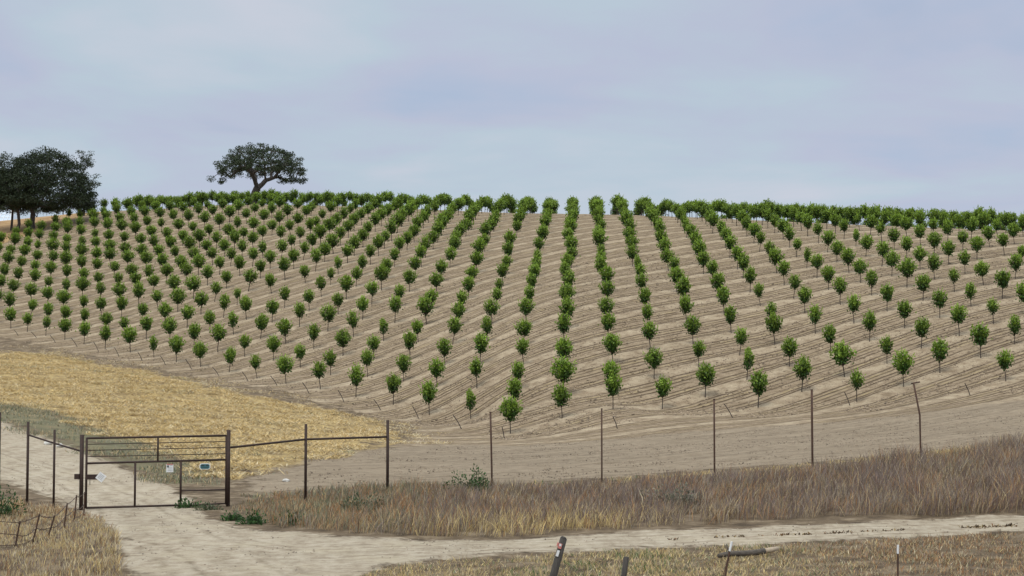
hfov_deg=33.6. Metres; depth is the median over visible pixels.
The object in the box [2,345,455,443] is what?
straw scraps
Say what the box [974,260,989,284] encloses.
orchard tree
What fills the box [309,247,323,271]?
orchard tree
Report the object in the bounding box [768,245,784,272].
orchard tree
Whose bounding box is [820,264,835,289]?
orchard tree
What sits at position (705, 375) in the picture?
orchard tree
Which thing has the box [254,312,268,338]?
orchard tree
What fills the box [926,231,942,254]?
orchard tree
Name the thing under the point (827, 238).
orchard tree
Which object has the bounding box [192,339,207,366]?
orchard tree
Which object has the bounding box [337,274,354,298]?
orchard tree
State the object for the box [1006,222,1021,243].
orchard tree
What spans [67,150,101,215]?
oak tree
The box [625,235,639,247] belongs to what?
orchard tree
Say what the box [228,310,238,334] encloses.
orchard tree
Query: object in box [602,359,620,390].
orchard tree
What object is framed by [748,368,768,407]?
orchard tree
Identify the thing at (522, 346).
orchard tree
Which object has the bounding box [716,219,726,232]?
orchard tree
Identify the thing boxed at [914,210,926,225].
orchard tree
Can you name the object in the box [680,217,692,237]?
orchard tree
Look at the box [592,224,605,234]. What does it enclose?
orchard tree
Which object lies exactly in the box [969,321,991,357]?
orchard tree
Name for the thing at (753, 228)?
orchard tree
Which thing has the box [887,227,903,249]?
orchard tree
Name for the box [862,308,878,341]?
orchard tree
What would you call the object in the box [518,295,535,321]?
orchard tree
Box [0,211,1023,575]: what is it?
ground
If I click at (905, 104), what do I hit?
sky
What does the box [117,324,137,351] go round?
orchard tree
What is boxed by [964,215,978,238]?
orchard tree
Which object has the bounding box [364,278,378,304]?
orchard tree
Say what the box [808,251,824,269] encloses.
orchard tree
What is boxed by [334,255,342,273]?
orchard tree
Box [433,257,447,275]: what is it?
orchard tree
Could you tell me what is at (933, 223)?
orchard tree
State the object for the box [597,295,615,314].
orchard tree
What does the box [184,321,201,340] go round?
orchard tree
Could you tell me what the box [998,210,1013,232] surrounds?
orchard tree
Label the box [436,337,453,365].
orchard tree
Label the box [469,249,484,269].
orchard tree
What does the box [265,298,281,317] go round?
orchard tree
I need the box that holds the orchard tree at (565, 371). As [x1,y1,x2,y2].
[549,354,576,388]
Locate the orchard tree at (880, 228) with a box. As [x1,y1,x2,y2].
[874,220,886,241]
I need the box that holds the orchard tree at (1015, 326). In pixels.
[1007,314,1021,343]
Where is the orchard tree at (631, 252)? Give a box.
[624,243,639,266]
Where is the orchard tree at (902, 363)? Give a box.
[891,347,915,386]
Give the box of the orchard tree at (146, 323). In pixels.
[139,314,152,338]
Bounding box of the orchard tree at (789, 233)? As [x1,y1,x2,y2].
[783,224,795,247]
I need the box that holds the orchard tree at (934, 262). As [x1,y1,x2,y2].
[926,252,942,278]
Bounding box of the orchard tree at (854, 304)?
[847,292,862,323]
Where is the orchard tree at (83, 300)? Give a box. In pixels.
[79,294,88,307]
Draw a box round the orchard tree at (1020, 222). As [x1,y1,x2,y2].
[1017,214,1023,229]
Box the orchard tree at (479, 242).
[470,236,486,252]
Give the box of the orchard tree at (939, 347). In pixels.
[930,336,949,372]
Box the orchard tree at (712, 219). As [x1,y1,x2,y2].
[705,210,719,233]
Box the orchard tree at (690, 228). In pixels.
[684,223,698,244]
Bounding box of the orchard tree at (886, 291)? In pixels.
[879,282,894,311]
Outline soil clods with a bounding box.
[26,242,1023,439]
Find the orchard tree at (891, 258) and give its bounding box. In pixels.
[883,248,900,275]
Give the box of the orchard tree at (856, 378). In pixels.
[848,367,865,401]
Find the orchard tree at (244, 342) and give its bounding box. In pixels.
[238,333,251,356]
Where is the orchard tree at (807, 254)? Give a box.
[803,247,811,267]
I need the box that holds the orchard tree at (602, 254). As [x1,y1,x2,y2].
[596,248,606,262]
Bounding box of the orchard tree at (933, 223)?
[927,217,938,230]
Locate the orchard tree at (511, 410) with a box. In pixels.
[498,393,522,433]
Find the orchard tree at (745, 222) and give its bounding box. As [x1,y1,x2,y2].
[741,215,753,235]
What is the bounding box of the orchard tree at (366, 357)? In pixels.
[360,347,374,376]
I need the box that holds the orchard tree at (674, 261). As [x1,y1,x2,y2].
[667,254,679,267]
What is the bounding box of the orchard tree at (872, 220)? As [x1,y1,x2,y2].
[864,213,877,234]
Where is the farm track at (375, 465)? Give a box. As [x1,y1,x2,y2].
[245,400,1023,491]
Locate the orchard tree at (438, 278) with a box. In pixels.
[428,270,444,290]
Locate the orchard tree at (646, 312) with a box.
[641,302,653,321]
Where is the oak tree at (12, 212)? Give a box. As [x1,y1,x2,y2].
[0,151,23,230]
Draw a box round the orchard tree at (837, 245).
[829,239,844,261]
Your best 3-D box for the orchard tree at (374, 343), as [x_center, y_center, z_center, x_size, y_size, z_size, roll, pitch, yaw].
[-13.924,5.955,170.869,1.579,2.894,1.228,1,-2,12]
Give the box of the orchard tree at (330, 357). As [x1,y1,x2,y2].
[322,348,336,374]
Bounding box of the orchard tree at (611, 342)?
[601,332,622,358]
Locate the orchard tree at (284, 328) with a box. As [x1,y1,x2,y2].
[275,318,292,343]
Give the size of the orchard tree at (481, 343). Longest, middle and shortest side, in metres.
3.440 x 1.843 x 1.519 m
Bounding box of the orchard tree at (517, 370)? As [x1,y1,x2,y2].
[510,359,525,379]
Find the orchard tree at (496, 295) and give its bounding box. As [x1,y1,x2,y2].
[490,287,502,300]
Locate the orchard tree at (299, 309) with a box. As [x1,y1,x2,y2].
[292,301,306,326]
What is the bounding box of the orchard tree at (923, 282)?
[913,273,931,300]
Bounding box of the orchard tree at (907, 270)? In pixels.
[895,255,917,286]
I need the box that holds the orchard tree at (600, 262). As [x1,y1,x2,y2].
[594,253,607,280]
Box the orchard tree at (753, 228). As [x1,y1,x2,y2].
[747,222,762,237]
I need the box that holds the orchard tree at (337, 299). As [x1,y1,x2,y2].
[331,290,343,313]
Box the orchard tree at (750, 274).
[743,265,757,288]
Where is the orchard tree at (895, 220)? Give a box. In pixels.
[887,212,903,228]
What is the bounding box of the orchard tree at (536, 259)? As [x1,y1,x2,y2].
[530,253,541,276]
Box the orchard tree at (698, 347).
[692,338,706,366]
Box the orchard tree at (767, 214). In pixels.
[761,207,773,228]
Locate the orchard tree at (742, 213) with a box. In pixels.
[736,208,750,229]
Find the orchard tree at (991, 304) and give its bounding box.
[985,297,1000,323]
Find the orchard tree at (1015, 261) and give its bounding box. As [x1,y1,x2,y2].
[1007,253,1023,278]
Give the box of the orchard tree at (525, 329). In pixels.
[513,317,532,339]
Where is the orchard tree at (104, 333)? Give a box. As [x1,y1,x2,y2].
[99,323,112,348]
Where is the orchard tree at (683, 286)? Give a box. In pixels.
[674,272,692,297]
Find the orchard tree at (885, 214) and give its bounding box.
[880,209,891,224]
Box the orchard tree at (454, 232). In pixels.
[447,228,462,242]
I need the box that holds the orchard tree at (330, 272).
[326,266,335,284]
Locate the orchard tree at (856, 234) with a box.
[853,228,859,241]
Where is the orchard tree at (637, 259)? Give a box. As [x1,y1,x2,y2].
[633,254,640,267]
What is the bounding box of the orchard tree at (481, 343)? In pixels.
[473,331,489,361]
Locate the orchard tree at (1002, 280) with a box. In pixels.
[994,268,1011,298]
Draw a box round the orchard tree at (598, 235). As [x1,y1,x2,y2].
[591,227,608,244]
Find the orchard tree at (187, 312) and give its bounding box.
[180,303,195,327]
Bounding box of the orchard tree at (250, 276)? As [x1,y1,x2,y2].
[243,268,258,291]
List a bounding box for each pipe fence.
[0,412,79,507]
[230,420,388,500]
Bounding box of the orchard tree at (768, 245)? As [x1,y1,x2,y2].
[764,238,775,262]
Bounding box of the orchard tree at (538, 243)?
[532,236,544,250]
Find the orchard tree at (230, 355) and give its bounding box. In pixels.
[223,345,235,371]
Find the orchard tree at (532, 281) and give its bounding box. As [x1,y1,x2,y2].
[526,272,538,287]
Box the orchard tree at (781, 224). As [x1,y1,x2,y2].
[775,216,791,239]
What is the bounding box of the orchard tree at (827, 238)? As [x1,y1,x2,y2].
[820,230,835,251]
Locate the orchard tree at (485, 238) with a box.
[481,233,489,251]
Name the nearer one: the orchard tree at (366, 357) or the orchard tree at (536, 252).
the orchard tree at (366, 357)
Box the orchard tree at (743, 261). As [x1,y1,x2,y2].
[736,250,749,276]
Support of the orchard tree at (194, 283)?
on the orchard hillside
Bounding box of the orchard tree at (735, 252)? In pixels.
[730,245,744,269]
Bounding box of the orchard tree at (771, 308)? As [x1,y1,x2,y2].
[764,301,776,317]
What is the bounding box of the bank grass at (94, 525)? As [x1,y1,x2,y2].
[0,494,132,575]
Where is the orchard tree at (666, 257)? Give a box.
[660,247,674,270]
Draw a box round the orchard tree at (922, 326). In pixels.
[911,315,930,347]
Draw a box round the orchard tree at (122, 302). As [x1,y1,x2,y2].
[115,294,128,317]
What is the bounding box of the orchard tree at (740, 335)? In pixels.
[734,326,749,355]
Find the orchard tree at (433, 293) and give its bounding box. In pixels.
[423,287,438,304]
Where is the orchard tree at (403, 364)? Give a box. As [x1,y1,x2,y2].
[395,353,412,380]
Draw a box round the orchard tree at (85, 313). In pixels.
[80,308,89,321]
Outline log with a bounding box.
[717,544,778,557]
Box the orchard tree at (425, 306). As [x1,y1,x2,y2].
[416,295,436,324]
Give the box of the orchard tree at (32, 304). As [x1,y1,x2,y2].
[27,297,38,316]
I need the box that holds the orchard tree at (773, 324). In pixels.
[764,310,782,344]
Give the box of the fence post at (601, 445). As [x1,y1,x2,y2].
[601,408,602,481]
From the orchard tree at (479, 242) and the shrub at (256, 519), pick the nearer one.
the shrub at (256, 519)
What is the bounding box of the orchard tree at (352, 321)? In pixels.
[345,308,359,336]
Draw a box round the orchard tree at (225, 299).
[218,293,230,317]
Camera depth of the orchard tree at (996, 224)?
213.76 m
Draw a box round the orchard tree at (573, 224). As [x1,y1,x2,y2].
[563,217,577,234]
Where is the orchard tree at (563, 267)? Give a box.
[559,259,571,275]
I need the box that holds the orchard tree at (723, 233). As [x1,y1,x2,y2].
[719,225,731,247]
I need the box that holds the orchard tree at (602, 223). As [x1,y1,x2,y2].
[595,218,607,228]
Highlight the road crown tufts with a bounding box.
[667,523,1016,539]
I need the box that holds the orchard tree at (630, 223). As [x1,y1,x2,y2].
[623,217,636,229]
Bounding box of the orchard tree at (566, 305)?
[558,295,576,319]
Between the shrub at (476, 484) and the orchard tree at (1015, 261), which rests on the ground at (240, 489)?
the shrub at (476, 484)
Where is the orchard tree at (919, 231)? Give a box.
[912,223,926,244]
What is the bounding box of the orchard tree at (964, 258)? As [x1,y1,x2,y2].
[957,249,970,266]
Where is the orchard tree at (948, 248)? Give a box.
[940,238,956,264]
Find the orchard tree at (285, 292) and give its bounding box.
[279,285,289,307]
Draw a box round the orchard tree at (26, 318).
[22,312,32,331]
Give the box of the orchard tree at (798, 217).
[795,210,804,230]
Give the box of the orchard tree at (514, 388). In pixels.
[505,375,522,402]
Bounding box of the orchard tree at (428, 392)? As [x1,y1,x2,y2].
[418,378,437,414]
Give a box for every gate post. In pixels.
[74,435,83,509]
[225,430,230,505]
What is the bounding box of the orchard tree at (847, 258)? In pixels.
[840,246,856,271]
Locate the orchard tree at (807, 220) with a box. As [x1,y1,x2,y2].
[800,211,814,235]
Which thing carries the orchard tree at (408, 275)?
on the orchard hillside
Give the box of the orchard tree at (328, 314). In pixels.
[319,302,336,330]
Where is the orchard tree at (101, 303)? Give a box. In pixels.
[94,295,106,316]
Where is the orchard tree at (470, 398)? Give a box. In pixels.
[464,388,476,418]
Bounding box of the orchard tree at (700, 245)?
[691,239,707,254]
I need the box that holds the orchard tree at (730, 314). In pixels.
[724,303,737,332]
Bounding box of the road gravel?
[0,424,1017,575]
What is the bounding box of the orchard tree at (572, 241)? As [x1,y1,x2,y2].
[564,233,578,249]
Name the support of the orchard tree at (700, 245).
on the orchard hillside
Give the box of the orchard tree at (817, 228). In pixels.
[811,221,823,242]
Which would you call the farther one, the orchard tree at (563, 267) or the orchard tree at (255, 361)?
the orchard tree at (563, 267)
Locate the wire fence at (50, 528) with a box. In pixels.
[0,492,84,546]
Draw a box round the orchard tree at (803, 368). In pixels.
[792,354,814,391]
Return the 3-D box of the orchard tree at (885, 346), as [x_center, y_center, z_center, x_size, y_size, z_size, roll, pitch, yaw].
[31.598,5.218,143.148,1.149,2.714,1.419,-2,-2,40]
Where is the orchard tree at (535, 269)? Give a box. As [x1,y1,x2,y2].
[527,262,541,286]
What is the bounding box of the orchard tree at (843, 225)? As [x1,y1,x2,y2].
[837,218,849,235]
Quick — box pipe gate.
[85,435,226,508]
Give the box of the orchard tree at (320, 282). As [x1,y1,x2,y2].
[314,274,325,296]
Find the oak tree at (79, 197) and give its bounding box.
[0,145,99,228]
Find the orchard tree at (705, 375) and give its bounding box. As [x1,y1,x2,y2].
[695,360,716,397]
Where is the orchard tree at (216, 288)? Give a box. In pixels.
[210,281,222,301]
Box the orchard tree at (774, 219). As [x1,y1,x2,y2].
[769,213,779,232]
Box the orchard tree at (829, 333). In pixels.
[822,322,835,350]
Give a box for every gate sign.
[96,472,105,482]
[166,461,172,471]
[199,460,209,468]
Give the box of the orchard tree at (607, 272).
[598,264,615,284]
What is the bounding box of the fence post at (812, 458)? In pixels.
[810,389,813,468]
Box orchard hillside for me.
[0,204,1023,447]
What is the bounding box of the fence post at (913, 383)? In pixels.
[911,381,921,454]
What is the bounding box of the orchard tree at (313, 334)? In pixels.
[306,322,320,348]
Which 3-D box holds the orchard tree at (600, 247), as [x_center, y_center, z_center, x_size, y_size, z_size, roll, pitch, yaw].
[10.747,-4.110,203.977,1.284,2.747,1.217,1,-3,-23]
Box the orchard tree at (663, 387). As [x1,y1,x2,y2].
[655,374,672,408]
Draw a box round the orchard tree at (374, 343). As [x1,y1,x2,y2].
[366,333,380,359]
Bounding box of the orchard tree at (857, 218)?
[854,212,861,230]
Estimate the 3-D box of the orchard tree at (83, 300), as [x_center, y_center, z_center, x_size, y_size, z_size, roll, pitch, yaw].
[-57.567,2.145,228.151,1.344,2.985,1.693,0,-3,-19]
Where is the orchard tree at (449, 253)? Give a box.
[444,245,457,262]
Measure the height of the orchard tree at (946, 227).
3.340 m
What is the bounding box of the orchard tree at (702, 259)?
[695,250,710,273]
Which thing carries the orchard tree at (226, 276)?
on the orchard hillside
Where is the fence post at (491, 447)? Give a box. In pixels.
[489,412,492,485]
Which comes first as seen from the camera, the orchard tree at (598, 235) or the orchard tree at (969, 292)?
the orchard tree at (969, 292)
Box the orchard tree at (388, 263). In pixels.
[381,257,392,278]
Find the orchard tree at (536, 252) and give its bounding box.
[533,248,541,257]
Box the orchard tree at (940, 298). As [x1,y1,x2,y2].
[931,288,951,317]
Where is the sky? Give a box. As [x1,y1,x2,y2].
[0,0,1023,229]
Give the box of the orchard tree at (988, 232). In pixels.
[981,224,995,246]
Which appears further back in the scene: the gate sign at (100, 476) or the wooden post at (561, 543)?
the gate sign at (100, 476)
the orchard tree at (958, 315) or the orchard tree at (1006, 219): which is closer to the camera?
the orchard tree at (958, 315)
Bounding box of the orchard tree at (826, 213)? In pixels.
[821,206,833,228]
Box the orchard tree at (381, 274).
[374,263,390,290]
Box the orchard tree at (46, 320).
[42,315,51,330]
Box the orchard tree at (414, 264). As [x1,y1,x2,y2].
[407,255,421,272]
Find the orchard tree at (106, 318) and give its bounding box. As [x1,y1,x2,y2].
[99,311,113,324]
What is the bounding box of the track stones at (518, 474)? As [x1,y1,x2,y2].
[244,406,1023,490]
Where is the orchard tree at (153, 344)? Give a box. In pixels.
[149,334,158,353]
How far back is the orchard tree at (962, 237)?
199.88 m
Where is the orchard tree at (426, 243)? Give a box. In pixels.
[418,234,432,257]
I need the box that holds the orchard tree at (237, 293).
[232,288,240,300]
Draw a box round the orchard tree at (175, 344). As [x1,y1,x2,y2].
[168,334,185,361]
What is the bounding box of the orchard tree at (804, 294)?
[796,284,812,312]
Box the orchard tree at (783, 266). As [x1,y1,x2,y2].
[776,258,790,284]
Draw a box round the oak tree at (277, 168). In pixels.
[207,142,307,203]
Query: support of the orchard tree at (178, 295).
on the orchard hillside
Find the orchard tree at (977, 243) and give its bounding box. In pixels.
[967,236,984,252]
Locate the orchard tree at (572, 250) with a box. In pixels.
[566,244,580,267]
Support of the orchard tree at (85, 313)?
on the orchard hillside
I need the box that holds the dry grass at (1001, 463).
[230,430,1023,537]
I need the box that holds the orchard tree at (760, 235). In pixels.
[755,230,765,251]
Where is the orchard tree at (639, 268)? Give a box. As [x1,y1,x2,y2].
[635,262,646,276]
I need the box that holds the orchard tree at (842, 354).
[829,338,856,376]
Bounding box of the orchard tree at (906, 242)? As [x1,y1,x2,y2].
[899,235,913,257]
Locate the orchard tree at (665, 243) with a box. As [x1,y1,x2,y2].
[656,235,671,252]
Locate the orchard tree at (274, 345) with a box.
[265,334,281,360]
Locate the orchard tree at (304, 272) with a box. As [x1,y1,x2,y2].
[299,264,309,282]
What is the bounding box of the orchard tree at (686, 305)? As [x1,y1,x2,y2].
[679,294,694,319]
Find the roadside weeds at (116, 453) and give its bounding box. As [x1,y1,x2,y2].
[0,402,221,486]
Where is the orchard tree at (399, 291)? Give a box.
[394,283,406,298]
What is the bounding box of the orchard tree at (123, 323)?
[118,315,129,328]
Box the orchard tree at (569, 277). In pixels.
[561,267,577,286]
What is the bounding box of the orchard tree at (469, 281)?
[460,275,475,296]
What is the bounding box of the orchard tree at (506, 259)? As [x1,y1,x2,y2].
[501,254,513,266]
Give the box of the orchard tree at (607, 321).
[598,310,616,332]
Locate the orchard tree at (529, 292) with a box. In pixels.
[523,283,536,298]
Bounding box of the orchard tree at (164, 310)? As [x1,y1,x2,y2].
[157,301,173,317]
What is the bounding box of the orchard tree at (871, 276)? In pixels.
[865,268,877,295]
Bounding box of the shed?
[0,211,16,220]
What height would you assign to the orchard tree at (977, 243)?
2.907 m
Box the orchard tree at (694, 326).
[682,314,701,338]
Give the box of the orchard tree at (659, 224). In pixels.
[654,218,666,231]
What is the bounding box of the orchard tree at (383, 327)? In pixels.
[378,318,388,340]
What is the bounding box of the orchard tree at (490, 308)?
[483,297,500,319]
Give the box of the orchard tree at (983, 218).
[974,211,990,226]
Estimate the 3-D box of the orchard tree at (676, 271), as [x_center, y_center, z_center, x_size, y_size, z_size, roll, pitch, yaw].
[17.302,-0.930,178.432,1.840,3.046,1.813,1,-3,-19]
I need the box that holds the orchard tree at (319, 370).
[310,359,326,388]
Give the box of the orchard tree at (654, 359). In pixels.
[642,346,664,378]
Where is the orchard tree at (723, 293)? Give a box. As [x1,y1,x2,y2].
[716,283,730,314]
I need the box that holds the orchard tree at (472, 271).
[464,264,479,278]
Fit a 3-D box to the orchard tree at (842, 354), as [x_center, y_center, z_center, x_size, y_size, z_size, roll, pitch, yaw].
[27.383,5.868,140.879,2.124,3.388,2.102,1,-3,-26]
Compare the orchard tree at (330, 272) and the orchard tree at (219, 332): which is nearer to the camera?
the orchard tree at (219, 332)
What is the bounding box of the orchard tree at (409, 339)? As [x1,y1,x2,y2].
[401,328,416,350]
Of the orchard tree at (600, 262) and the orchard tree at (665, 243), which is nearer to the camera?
the orchard tree at (600, 262)
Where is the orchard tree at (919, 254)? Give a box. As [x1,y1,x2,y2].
[912,245,928,269]
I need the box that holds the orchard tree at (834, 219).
[829,212,841,233]
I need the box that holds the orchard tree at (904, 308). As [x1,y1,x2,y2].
[896,299,916,327]
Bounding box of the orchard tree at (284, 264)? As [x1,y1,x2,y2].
[277,255,292,275]
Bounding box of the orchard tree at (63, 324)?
[54,317,72,339]
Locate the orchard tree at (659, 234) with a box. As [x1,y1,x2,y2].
[654,228,667,249]
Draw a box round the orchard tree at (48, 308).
[43,302,54,315]
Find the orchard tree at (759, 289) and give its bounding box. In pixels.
[753,282,764,301]
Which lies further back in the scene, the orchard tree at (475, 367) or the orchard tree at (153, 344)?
the orchard tree at (153, 344)
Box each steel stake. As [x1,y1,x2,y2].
[723,541,732,575]
[897,545,898,575]
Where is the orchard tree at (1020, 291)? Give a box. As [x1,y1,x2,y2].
[1014,280,1023,301]
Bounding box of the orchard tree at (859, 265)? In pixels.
[852,257,868,282]
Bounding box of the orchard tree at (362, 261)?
[356,253,367,275]
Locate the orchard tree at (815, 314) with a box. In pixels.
[807,302,822,333]
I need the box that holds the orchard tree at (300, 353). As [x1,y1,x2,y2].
[293,342,307,367]
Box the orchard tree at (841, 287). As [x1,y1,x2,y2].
[831,275,847,304]
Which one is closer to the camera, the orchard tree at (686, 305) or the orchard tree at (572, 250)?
the orchard tree at (686, 305)
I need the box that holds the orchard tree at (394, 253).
[389,247,399,266]
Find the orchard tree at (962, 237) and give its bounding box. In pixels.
[955,229,968,246]
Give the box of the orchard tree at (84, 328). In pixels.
[75,320,91,341]
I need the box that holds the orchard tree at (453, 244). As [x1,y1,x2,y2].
[446,233,461,249]
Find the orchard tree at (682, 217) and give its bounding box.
[680,214,689,223]
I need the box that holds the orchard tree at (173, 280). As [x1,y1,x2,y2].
[166,274,181,289]
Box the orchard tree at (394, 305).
[387,294,402,322]
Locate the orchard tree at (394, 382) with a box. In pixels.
[385,372,401,404]
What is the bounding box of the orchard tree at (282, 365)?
[275,353,295,382]
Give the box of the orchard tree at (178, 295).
[168,286,186,311]
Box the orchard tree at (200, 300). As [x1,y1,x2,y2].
[192,290,208,314]
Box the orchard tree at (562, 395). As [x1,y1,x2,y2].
[550,381,571,417]
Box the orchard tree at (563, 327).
[554,311,571,337]
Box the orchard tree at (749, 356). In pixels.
[742,346,754,379]
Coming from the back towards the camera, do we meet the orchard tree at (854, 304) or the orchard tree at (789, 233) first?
the orchard tree at (789, 233)
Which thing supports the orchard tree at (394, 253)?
on the orchard hillside
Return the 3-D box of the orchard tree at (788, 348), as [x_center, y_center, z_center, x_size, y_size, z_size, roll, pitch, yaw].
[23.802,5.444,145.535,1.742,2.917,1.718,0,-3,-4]
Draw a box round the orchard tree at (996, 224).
[990,217,1001,235]
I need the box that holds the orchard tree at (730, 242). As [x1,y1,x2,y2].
[724,233,737,257]
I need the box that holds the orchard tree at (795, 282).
[787,273,801,298]
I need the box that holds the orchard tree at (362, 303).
[356,294,368,319]
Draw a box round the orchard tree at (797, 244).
[792,237,801,256]
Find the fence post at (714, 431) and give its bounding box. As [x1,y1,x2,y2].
[713,399,714,471]
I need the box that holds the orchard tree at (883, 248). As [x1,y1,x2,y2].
[875,240,891,264]
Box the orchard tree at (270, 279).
[265,272,276,293]
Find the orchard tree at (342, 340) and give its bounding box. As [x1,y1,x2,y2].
[334,329,352,347]
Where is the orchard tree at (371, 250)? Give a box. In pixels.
[365,242,376,264]
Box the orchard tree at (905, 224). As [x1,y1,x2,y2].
[898,216,914,235]
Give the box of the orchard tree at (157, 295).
[150,289,163,305]
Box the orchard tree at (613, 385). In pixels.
[605,370,622,409]
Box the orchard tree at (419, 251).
[415,243,426,266]
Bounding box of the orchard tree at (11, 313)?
[3,305,16,328]
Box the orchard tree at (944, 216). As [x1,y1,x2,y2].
[939,209,950,223]
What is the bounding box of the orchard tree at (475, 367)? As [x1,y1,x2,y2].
[468,356,484,388]
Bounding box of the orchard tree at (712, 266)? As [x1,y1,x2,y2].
[705,257,718,278]
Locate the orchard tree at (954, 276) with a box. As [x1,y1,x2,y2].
[947,267,960,291]
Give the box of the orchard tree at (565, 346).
[554,334,573,358]
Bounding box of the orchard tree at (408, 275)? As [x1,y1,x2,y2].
[403,267,418,291]
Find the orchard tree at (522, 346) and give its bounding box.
[515,336,529,363]
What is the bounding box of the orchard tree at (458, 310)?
[450,300,466,318]
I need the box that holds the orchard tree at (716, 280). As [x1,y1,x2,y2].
[708,270,725,297]
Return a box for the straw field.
[0,352,400,474]
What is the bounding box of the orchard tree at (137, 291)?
[131,279,144,306]
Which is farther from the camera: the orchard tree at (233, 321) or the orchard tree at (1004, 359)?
the orchard tree at (233, 321)
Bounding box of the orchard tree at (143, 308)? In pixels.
[137,302,150,319]
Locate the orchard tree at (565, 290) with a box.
[557,281,575,301]
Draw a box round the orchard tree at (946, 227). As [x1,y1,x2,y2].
[939,217,953,241]
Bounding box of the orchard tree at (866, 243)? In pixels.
[858,233,873,252]
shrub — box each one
[0,485,25,516]
[172,497,204,508]
[193,501,223,510]
[220,510,242,520]
[235,508,268,525]
[273,509,304,525]
[338,491,389,512]
[442,463,491,492]
[632,480,703,510]
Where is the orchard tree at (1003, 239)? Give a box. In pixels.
[996,232,1008,254]
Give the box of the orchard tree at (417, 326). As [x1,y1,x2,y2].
[410,318,423,341]
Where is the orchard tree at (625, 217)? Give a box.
[617,210,633,226]
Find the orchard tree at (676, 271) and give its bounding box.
[667,265,684,291]
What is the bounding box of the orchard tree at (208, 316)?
[203,308,215,324]
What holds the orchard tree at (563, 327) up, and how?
on the orchard hillside
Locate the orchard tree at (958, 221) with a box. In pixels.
[952,212,964,227]
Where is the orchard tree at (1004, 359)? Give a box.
[995,347,1014,380]
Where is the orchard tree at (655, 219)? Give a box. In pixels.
[651,215,663,225]
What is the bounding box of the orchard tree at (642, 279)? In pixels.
[634,272,648,289]
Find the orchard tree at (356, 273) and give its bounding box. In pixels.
[351,264,362,283]
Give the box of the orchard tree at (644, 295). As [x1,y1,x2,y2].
[637,285,651,307]
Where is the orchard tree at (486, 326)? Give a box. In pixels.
[480,315,492,342]
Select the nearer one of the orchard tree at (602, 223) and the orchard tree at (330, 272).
the orchard tree at (330, 272)
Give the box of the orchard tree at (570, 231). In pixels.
[561,225,574,238]
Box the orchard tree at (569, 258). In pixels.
[560,252,574,266]
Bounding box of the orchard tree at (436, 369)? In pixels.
[428,357,445,386]
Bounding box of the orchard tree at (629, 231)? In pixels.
[622,226,637,239]
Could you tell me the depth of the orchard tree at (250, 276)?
223.88 m
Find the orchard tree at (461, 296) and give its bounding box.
[456,288,468,303]
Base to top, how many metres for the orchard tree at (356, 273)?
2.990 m
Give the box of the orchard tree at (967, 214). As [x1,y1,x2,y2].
[962,211,974,222]
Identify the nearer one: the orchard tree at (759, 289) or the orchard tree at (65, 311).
the orchard tree at (759, 289)
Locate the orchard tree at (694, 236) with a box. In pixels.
[688,229,701,246]
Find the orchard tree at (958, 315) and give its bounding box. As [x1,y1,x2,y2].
[949,303,967,335]
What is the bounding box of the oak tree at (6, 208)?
[0,153,64,229]
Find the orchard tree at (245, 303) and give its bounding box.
[239,294,251,319]
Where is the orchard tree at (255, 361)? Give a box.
[249,353,261,376]
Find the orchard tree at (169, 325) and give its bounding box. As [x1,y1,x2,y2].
[160,315,176,341]
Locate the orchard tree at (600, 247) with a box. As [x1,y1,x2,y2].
[596,244,606,252]
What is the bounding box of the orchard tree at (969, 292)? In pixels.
[964,282,976,306]
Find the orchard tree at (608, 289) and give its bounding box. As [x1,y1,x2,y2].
[598,278,614,296]
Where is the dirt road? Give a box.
[0,421,1023,575]
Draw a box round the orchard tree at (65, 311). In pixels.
[60,303,72,318]
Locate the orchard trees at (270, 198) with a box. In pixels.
[0,187,1023,307]
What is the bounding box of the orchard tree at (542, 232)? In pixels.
[535,225,549,241]
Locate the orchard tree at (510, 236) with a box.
[502,229,516,244]
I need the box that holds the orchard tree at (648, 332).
[641,320,657,348]
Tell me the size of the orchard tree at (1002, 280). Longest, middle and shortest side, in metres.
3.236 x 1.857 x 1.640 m
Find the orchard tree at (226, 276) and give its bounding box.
[220,270,233,288]
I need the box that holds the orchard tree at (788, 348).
[780,335,798,366]
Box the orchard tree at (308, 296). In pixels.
[302,287,314,303]
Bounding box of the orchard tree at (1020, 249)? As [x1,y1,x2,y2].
[1017,245,1023,256]
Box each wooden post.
[549,536,566,575]
[621,556,628,575]
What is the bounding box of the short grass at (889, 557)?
[361,529,1023,575]
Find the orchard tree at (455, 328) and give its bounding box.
[446,315,463,344]
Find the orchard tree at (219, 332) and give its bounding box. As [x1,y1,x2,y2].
[209,321,226,351]
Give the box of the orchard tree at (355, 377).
[347,362,365,396]
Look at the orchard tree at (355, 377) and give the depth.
154.80 m
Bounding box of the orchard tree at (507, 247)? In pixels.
[502,240,513,255]
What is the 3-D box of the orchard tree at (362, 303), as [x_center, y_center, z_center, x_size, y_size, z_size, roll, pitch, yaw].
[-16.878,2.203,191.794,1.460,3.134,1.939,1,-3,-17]
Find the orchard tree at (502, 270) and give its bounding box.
[495,261,509,284]
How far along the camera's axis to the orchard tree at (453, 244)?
223.22 m
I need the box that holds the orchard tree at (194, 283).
[183,273,200,298]
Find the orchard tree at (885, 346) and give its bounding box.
[878,334,893,354]
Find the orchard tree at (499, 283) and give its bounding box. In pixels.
[495,277,503,289]

